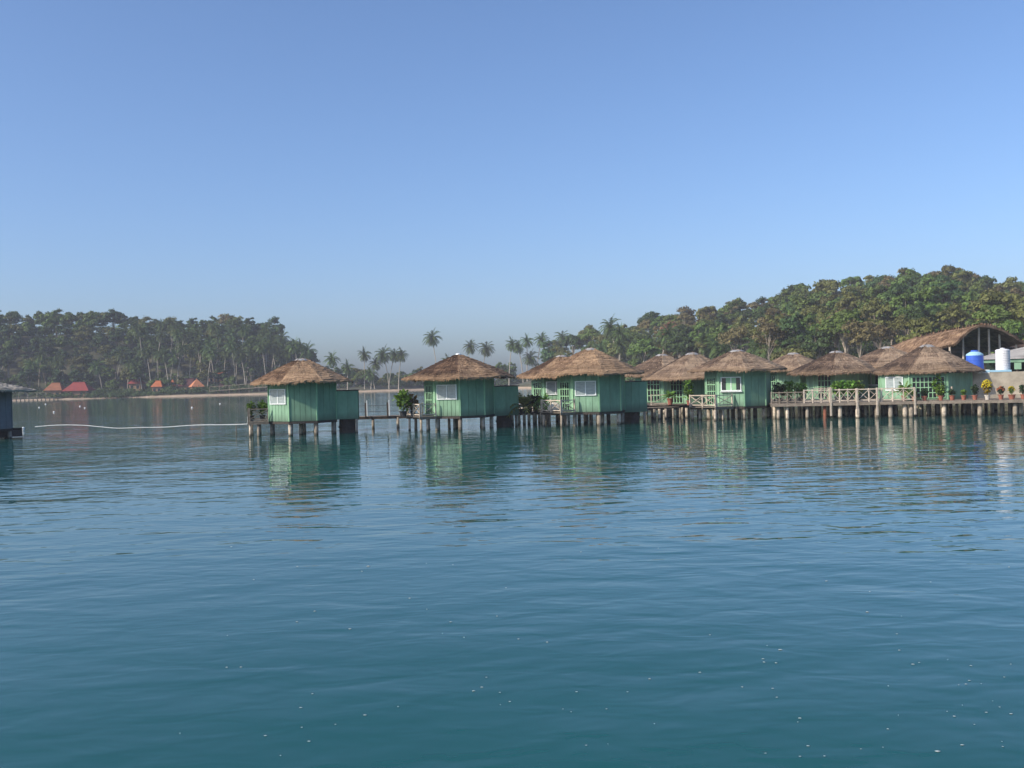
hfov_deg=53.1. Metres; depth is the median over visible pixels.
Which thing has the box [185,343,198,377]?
palm tree
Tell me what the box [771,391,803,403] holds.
railing
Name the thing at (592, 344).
broadleaf tree
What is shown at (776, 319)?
broadleaf tree
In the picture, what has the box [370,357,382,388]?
palm tree
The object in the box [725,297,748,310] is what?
broadleaf tree
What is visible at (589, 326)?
broadleaf tree
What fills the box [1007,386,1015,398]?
potted plant
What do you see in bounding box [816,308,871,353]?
broadleaf tree
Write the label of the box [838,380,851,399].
potted plant
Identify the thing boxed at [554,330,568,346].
palm tree
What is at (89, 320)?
forest canopy
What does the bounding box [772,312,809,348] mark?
broadleaf tree
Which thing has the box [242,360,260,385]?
broadleaf tree
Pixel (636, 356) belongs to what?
palm tree
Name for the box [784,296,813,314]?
broadleaf tree
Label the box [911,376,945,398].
door
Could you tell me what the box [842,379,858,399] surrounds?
potted plant
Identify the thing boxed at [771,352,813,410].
thatched hut
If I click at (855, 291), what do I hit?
broadleaf tree
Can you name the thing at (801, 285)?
broadleaf tree
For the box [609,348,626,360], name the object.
broadleaf tree
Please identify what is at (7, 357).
palm tree
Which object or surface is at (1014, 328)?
broadleaf tree
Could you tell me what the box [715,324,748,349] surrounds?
broadleaf tree
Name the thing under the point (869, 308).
broadleaf tree
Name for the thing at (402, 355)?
palm tree
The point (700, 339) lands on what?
palm tree
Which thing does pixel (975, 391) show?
potted plant
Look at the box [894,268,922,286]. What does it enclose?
broadleaf tree
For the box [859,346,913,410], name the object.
thatched hut
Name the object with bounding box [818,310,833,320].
broadleaf tree
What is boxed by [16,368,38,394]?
broadleaf tree
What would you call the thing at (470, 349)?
palm tree
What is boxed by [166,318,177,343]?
palm tree
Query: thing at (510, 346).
palm tree
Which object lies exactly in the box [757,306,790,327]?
broadleaf tree
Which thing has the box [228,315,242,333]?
broadleaf tree
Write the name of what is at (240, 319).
palm tree
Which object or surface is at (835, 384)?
potted plant
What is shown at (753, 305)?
broadleaf tree
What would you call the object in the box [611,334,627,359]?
palm tree
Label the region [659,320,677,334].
broadleaf tree
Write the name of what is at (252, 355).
palm tree
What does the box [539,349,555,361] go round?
broadleaf tree
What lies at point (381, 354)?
palm tree
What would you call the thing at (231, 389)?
shore bridge
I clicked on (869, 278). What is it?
broadleaf tree
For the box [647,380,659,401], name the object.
door
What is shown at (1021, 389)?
potted plant
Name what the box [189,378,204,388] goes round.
cottage
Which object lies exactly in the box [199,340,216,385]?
palm tree
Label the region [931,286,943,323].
broadleaf tree
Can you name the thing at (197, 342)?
palm tree
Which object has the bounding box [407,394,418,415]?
potted plant
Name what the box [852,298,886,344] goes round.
broadleaf tree
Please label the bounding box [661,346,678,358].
broadleaf tree
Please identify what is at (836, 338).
broadleaf tree
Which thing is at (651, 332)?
palm tree
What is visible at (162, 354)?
palm tree
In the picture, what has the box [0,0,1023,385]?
sky
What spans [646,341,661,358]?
palm tree
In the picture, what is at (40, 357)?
palm tree
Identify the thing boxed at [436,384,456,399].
window
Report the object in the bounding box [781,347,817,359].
broadleaf tree
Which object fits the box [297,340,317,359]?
palm tree
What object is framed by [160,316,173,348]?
palm tree
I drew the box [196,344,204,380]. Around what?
palm tree
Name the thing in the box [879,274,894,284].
broadleaf tree
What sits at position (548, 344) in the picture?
broadleaf tree
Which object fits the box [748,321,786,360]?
broadleaf tree
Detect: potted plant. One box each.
[246,401,256,420]
[256,399,267,418]
[392,389,411,415]
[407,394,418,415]
[506,392,540,417]
[523,394,535,412]
[530,392,541,412]
[533,394,550,410]
[659,390,679,404]
[683,380,694,404]
[770,381,786,402]
[782,380,795,400]
[793,382,807,400]
[830,381,843,399]
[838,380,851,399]
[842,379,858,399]
[853,380,864,399]
[890,381,920,399]
[920,388,929,400]
[931,373,944,399]
[935,385,945,399]
[948,389,956,399]
[960,389,966,399]
[970,384,978,399]
[981,379,992,399]
[996,386,1004,399]
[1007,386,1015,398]
[1019,384,1023,398]
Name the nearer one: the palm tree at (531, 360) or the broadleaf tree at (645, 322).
the broadleaf tree at (645, 322)
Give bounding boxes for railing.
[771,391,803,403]
[774,387,833,400]
[803,387,915,415]
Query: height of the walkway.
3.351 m
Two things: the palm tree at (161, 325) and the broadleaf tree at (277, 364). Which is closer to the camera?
the broadleaf tree at (277, 364)
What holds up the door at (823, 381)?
in the thatched hut at (826, 370)
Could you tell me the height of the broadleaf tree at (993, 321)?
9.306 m
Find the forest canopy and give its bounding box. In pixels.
[0,287,1022,388]
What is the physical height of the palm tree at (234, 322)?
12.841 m
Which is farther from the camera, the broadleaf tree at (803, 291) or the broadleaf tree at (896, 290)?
the broadleaf tree at (803, 291)
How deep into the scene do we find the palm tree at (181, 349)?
368.40 m
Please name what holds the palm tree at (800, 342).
on the ground
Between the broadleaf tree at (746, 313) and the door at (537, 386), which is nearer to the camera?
the door at (537, 386)
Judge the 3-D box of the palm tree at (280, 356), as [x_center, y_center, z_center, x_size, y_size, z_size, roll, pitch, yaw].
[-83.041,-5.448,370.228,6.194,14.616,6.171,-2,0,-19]
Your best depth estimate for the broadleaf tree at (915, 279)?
229.20 m
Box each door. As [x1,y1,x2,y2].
[425,385,432,413]
[533,382,541,407]
[559,382,569,409]
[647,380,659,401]
[670,380,682,402]
[707,378,715,404]
[771,375,775,397]
[817,374,831,398]
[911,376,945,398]
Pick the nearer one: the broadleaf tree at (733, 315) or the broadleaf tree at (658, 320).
the broadleaf tree at (733, 315)
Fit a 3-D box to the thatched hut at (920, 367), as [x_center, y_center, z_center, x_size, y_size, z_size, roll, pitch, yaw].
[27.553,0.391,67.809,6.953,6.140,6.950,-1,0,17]
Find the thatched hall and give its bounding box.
[891,323,1023,372]
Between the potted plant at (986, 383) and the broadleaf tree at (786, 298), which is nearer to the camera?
the potted plant at (986, 383)
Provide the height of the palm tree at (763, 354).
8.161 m
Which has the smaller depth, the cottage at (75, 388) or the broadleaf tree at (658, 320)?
the broadleaf tree at (658, 320)
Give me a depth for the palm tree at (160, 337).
390.62 m
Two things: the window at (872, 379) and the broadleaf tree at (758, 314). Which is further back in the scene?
the broadleaf tree at (758, 314)
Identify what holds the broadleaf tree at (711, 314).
on the ground
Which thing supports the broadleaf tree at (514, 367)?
on the ground
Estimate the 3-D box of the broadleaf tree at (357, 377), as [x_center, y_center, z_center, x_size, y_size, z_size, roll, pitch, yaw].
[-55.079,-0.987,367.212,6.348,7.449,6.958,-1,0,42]
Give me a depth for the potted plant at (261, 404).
62.09 m
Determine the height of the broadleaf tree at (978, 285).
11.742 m
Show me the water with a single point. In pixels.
(186, 594)
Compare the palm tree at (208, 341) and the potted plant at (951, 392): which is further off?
the palm tree at (208, 341)
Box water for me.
[0,388,1023,767]
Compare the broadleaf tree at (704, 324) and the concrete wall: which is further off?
the broadleaf tree at (704, 324)
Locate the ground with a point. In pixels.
(16, 369)
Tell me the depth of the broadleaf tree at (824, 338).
160.34 m
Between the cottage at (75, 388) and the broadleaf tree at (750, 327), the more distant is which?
the cottage at (75, 388)
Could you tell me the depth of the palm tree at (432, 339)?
355.57 m
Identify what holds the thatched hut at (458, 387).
in the water
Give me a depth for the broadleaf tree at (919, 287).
216.91 m
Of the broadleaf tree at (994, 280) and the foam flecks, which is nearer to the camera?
the foam flecks
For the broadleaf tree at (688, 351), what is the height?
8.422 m
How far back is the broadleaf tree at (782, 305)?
237.72 m
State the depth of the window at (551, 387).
69.61 m
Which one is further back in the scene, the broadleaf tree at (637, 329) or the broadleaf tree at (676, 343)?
the broadleaf tree at (637, 329)
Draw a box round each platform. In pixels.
[647,394,692,417]
[770,398,1018,414]
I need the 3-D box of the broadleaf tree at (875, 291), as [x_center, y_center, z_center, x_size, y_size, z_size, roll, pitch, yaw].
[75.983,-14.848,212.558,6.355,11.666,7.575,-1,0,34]
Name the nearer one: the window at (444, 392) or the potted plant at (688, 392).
the window at (444, 392)
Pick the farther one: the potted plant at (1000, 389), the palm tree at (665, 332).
the palm tree at (665, 332)
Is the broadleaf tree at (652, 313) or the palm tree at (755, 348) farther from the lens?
the broadleaf tree at (652, 313)
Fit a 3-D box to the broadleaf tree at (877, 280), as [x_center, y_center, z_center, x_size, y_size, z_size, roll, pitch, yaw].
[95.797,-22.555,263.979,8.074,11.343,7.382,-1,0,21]
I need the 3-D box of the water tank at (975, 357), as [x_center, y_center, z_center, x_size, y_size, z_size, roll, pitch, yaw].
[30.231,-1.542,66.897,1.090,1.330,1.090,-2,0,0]
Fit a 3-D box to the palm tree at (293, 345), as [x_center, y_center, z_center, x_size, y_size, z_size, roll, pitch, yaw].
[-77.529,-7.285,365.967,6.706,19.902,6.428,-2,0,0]
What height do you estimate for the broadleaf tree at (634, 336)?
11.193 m
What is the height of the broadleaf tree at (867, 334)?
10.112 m
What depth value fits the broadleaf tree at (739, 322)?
227.72 m
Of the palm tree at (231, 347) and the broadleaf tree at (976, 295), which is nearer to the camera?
the broadleaf tree at (976, 295)
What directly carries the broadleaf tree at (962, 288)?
on the ground
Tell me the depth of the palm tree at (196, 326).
406.95 m
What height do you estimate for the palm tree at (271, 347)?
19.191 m
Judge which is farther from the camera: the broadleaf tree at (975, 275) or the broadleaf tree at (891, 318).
the broadleaf tree at (975, 275)
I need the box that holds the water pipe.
[35,417,247,434]
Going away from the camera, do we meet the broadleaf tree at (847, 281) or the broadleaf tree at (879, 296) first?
the broadleaf tree at (879, 296)
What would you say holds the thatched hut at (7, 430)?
in the water
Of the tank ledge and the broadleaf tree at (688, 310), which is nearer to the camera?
the tank ledge
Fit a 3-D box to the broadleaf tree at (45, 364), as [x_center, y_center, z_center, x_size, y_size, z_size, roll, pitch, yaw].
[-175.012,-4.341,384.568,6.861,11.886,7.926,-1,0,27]
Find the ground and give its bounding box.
[0,320,952,400]
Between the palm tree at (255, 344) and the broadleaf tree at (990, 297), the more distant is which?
the palm tree at (255, 344)
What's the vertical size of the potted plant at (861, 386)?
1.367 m
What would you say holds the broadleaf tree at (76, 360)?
on the ground
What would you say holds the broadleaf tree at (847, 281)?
on the ground
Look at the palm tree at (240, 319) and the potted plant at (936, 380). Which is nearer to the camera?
the potted plant at (936, 380)
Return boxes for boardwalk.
[769,398,1023,418]
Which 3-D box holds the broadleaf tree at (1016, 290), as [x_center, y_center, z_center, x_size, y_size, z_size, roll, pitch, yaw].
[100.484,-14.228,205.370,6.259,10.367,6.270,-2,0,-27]
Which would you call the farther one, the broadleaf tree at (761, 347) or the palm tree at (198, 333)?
the palm tree at (198, 333)
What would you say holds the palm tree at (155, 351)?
on the ground
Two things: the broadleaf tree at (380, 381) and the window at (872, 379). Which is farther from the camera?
the broadleaf tree at (380, 381)
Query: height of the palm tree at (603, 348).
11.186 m
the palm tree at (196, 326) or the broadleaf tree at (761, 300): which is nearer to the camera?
the broadleaf tree at (761, 300)
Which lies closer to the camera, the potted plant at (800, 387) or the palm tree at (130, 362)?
the potted plant at (800, 387)
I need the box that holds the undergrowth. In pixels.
[0,320,987,397]
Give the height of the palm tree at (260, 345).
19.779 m
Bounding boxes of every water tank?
[966,350,983,368]
[995,348,1010,369]
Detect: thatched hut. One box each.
[0,382,35,437]
[247,358,358,436]
[401,353,518,430]
[516,354,589,422]
[536,347,646,426]
[625,353,689,413]
[641,352,717,416]
[687,349,786,420]
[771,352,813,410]
[786,350,878,411]
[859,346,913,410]
[873,344,985,414]
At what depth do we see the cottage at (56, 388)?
360.82 m
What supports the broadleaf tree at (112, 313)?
on the ground
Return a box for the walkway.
[358,400,687,427]
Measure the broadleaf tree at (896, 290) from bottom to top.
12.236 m
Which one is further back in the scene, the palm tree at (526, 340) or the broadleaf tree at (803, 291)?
the palm tree at (526, 340)
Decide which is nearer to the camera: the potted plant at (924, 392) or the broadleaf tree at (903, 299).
the potted plant at (924, 392)
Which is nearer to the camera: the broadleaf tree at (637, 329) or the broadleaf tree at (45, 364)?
the broadleaf tree at (637, 329)
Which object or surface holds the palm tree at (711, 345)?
on the ground
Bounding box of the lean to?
[1002,344,1023,349]
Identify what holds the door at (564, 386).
in the thatched hut at (591, 381)
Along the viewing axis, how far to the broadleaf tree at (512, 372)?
367.97 m
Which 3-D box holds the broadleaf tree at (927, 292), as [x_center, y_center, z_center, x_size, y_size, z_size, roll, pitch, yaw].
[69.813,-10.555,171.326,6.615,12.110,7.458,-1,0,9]
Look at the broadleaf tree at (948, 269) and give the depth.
250.66 m
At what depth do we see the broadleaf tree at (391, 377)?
377.25 m
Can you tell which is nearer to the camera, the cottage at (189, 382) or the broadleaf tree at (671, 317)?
the broadleaf tree at (671, 317)
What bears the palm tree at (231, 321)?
on the ground
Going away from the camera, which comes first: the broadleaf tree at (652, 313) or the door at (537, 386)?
the door at (537, 386)
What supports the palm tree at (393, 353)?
on the ground
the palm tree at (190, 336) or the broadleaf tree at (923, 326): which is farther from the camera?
the palm tree at (190, 336)
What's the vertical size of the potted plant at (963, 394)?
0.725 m
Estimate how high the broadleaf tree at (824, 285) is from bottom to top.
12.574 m
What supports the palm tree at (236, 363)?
on the ground
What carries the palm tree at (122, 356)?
on the ground
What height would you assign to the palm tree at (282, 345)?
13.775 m
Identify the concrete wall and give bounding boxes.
[968,371,1023,398]
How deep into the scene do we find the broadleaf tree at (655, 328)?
285.31 m
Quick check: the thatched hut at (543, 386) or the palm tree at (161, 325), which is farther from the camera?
the palm tree at (161, 325)
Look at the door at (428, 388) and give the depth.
63.10 m
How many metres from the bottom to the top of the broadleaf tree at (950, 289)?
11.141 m
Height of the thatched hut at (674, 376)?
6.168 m
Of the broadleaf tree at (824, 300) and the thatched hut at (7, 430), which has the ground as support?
the broadleaf tree at (824, 300)
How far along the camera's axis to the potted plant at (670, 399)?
71.47 m
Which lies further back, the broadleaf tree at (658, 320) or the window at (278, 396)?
the broadleaf tree at (658, 320)
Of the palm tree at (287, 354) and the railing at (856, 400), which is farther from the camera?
the palm tree at (287, 354)
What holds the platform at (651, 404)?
in the water
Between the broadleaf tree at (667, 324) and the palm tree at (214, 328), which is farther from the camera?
the palm tree at (214, 328)
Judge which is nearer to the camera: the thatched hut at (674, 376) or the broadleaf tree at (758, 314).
the thatched hut at (674, 376)
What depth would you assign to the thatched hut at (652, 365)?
80.28 m
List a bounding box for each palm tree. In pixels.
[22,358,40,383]
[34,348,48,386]
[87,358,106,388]
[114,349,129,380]
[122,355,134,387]
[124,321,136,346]
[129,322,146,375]
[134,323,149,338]
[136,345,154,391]
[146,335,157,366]
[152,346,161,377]
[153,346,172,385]
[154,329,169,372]
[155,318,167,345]
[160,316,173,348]
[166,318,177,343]
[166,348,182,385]
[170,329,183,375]
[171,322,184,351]
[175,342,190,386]
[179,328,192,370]
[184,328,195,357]
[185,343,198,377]
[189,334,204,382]
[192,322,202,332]
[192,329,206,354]
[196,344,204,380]
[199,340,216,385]
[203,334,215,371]
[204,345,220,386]
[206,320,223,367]
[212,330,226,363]
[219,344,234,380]
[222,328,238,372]
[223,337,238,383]
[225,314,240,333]
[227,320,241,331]
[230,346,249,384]
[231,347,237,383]
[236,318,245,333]
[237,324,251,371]
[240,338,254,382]
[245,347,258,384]
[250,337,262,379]
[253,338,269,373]
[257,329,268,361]
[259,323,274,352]
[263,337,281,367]
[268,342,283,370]
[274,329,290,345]
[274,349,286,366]
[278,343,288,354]
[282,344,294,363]
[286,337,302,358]
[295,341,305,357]
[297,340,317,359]
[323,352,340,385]
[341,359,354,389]
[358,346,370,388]
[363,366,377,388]
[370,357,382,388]
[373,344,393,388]
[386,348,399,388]
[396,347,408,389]
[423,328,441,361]
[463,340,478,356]
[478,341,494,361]
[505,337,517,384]
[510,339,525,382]
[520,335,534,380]
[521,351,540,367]
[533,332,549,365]
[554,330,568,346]
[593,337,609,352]
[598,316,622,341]
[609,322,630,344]
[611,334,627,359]
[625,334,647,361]
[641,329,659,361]
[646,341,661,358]
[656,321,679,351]
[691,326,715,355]
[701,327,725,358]
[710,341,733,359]
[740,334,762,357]
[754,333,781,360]
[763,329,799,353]
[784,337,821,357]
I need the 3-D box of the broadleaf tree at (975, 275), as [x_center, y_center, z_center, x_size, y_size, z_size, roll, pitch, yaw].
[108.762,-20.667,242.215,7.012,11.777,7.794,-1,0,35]
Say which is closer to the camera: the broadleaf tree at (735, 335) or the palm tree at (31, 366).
the broadleaf tree at (735, 335)
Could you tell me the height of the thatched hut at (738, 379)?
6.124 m
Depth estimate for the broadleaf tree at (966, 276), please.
235.30 m
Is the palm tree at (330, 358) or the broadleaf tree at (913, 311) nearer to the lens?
the broadleaf tree at (913, 311)
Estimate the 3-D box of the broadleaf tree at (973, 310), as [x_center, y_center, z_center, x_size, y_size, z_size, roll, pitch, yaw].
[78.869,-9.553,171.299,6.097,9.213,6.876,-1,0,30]
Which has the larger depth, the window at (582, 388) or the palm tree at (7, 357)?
the palm tree at (7, 357)
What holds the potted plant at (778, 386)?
on the boardwalk
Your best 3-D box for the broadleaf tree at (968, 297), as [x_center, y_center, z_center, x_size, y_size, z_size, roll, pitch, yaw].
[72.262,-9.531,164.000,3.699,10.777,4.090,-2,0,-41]
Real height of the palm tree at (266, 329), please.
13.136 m
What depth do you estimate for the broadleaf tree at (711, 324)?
243.69 m
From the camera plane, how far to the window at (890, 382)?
66.56 m
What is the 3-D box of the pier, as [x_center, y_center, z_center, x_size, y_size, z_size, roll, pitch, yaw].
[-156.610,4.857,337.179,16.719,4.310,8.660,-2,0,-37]
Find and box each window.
[269,389,285,404]
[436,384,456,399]
[546,381,557,394]
[575,381,595,395]
[720,377,741,391]
[868,373,877,385]
[885,377,902,390]
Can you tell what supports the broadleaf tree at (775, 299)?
on the ground
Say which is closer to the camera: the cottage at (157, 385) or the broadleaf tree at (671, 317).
the broadleaf tree at (671, 317)
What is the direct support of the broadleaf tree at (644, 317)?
on the ground
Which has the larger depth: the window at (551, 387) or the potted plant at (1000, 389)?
the window at (551, 387)
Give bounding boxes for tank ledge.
[972,370,1011,372]
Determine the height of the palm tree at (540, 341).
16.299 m
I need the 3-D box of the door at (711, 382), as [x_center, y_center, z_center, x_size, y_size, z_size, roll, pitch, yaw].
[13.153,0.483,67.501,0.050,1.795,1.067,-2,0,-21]
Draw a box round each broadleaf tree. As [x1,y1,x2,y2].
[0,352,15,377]
[16,357,34,371]
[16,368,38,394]
[34,357,54,384]
[40,359,61,381]
[44,308,66,336]
[66,355,85,381]
[103,308,121,330]
[108,329,124,345]
[126,367,145,384]
[216,314,231,323]
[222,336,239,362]
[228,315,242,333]
[238,354,256,380]
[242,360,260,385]
[243,317,258,329]
[259,316,284,335]
[273,359,289,369]
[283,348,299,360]
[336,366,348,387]
[350,368,363,375]
[351,371,365,386]
[377,378,386,386]
[383,373,397,385]
[495,362,506,370]
[506,362,516,372]
[506,368,516,377]
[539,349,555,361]
[540,340,556,350]
[550,340,568,352]
[558,334,583,353]
[578,324,594,344]
[578,328,601,340]
[581,342,600,350]
[592,334,614,343]
[602,340,612,349]
[604,343,630,359]
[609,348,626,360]
[621,332,642,345]
[626,338,664,362]
[630,326,649,337]
[636,319,650,333]
[637,312,658,330]
[649,311,658,337]
[649,315,663,326]
[653,324,662,339]
[658,314,686,325]
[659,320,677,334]
[661,335,702,357]
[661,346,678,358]
[671,324,699,337]
[674,305,695,318]
[674,312,696,326]
[674,324,691,336]
[684,341,707,354]
[688,324,708,340]
[694,318,720,357]
[695,306,721,319]
[695,342,706,354]
[696,312,715,321]
[698,321,708,355]
[702,313,716,320]
[706,323,733,344]
[709,313,729,323]
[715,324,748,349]
[717,299,742,324]
[724,299,738,320]
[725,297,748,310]
[731,319,748,349]
[737,308,758,325]
[738,315,757,351]
[740,324,757,350]
[743,302,763,311]
[744,329,761,350]
[747,296,769,307]
[747,307,760,325]
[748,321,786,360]
[751,305,774,320]
[754,333,785,354]
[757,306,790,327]
[759,315,788,335]
[770,290,790,304]
[770,348,789,360]
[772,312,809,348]
[776,295,803,310]
[777,284,794,296]
[779,294,796,310]
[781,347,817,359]
[782,301,796,312]
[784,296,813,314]
[786,309,811,344]
[791,287,813,297]
[793,283,811,291]
[793,304,829,324]
[796,313,819,342]
[801,331,837,357]
[808,297,831,309]
[811,294,836,308]
[813,279,842,298]
[815,311,840,347]
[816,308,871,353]
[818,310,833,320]
[826,298,841,310]
[826,307,868,353]
[834,291,865,345]
[840,276,865,290]
[841,287,870,298]
[841,318,882,356]
[851,275,874,288]
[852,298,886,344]
[856,297,896,349]
[860,283,874,290]
[861,285,889,301]
[862,323,898,348]
[868,275,894,285]
[876,283,906,331]
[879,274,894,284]
[879,308,896,344]
[882,283,919,332]
[887,276,911,290]
[887,314,910,335]
[889,292,927,335]
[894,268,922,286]
[894,317,941,342]
[897,267,910,280]
[903,302,940,329]
[907,273,923,286]
[914,285,923,289]
[916,272,941,290]
[916,285,952,309]
[920,302,942,320]
[928,281,965,321]
[930,273,966,286]
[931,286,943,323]
[935,302,971,330]
[940,265,965,275]
[949,270,977,290]
[951,291,975,326]
[953,285,966,303]
[967,276,991,292]
[968,289,1023,319]
[968,302,997,319]
[970,303,1018,353]
[971,272,980,282]
[971,290,981,300]
[972,312,1018,334]
[976,275,997,290]
[990,320,1023,353]
[992,276,1023,290]
[1007,300,1023,326]
[1009,288,1023,296]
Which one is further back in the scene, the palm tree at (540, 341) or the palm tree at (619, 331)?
the palm tree at (540, 341)
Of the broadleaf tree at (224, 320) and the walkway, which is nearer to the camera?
the walkway
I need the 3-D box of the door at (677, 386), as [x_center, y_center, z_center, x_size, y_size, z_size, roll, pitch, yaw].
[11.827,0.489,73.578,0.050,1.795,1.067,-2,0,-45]
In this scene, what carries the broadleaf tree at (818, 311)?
on the ground
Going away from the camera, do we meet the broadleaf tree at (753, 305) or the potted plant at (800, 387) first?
the potted plant at (800, 387)
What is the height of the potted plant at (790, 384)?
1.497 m
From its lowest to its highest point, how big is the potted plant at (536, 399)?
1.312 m
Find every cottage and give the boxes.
[43,382,65,397]
[62,382,94,397]
[127,379,144,390]
[151,380,164,391]
[178,378,194,389]
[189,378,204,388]
[208,372,222,381]
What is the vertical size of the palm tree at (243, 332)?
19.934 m
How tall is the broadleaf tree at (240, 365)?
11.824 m
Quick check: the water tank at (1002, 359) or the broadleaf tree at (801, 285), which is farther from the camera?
the broadleaf tree at (801, 285)
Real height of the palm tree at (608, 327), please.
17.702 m
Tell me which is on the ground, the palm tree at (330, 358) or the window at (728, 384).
the palm tree at (330, 358)
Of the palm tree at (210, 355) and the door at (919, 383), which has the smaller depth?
the door at (919, 383)
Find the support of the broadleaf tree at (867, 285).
on the ground
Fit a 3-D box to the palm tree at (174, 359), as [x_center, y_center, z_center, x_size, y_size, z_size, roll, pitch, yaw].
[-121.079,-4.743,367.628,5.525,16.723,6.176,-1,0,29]
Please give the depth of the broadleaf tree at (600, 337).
307.42 m
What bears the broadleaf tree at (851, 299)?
on the ground
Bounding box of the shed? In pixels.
[984,347,1023,371]
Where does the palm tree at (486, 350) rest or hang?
on the ground
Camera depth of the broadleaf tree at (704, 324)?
233.95 m
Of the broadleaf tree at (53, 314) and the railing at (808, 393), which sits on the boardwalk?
the railing at (808, 393)
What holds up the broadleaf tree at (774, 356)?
on the ground
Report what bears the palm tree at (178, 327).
on the ground
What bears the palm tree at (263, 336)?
on the ground
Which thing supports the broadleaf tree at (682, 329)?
on the ground
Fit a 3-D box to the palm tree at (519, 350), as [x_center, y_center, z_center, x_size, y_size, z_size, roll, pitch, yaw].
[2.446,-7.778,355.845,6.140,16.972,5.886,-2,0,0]
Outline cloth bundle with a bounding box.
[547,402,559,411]
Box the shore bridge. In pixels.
[209,384,263,393]
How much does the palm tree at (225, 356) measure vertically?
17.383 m
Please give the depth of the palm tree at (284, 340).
408.73 m
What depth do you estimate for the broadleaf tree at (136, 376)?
368.37 m
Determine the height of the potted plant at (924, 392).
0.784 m
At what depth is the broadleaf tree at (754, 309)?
269.12 m
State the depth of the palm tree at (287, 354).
368.78 m
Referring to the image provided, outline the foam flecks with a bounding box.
[226,522,1011,756]
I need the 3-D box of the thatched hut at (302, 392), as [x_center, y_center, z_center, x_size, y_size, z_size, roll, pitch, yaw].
[-12.655,1.468,62.324,6.620,6.143,6.183,-2,0,-12]
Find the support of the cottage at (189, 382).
on the ground
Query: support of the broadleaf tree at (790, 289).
on the ground
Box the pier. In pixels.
[12,393,60,400]
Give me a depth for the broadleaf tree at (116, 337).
403.72 m
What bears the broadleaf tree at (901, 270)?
on the ground
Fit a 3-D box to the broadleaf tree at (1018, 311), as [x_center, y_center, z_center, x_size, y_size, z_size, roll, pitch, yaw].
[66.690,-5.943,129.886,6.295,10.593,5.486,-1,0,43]
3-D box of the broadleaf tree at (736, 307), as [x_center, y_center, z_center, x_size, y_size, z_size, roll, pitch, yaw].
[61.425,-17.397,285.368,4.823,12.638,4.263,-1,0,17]
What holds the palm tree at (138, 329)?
on the ground
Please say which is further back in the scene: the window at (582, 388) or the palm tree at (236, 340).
the palm tree at (236, 340)
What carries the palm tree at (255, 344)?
on the ground
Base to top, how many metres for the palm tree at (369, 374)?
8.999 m
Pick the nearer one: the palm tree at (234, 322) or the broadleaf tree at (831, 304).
the broadleaf tree at (831, 304)
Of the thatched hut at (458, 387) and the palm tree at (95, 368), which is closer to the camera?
the thatched hut at (458, 387)
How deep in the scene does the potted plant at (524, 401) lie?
64.96 m
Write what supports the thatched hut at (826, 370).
in the water
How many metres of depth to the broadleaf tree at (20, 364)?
384.34 m
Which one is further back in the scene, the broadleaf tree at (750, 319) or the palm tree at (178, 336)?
the palm tree at (178, 336)
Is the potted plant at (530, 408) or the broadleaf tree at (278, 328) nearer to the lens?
the potted plant at (530, 408)
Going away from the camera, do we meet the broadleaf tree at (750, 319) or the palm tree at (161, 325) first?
the broadleaf tree at (750, 319)
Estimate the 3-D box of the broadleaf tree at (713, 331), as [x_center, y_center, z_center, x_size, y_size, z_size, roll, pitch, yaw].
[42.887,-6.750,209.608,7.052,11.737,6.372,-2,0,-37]
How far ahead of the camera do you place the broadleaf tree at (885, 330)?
151.66 m
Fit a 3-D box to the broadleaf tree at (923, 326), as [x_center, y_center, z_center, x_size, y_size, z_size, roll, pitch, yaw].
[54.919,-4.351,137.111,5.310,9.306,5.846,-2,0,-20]
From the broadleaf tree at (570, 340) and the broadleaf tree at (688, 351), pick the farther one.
the broadleaf tree at (570, 340)
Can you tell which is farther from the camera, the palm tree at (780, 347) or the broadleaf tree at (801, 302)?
the broadleaf tree at (801, 302)
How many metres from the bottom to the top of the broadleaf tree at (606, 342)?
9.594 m
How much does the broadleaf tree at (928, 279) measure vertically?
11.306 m
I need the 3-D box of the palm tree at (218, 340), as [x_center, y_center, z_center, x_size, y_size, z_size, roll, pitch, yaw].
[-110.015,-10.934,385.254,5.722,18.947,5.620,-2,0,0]
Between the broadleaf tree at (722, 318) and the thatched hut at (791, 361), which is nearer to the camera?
the thatched hut at (791, 361)
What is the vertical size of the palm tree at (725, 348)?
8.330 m
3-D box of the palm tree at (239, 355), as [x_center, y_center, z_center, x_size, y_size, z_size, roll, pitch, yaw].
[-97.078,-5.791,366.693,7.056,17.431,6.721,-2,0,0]
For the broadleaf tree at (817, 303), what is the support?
on the ground
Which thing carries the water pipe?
in the water
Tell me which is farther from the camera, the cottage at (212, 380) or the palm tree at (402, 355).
the cottage at (212, 380)
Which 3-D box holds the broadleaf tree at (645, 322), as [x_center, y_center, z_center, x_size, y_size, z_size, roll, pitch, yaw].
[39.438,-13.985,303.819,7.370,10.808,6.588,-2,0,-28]
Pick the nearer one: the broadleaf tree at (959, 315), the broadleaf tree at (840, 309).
the broadleaf tree at (959, 315)
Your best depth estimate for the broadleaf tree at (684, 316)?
274.40 m
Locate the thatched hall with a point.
(962, 342)
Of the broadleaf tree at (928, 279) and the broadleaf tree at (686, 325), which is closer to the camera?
the broadleaf tree at (928, 279)
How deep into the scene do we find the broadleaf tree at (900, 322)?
161.66 m
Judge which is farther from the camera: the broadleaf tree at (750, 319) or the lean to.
the broadleaf tree at (750, 319)
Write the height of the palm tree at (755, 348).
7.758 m
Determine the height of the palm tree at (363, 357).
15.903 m
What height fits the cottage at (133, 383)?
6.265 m

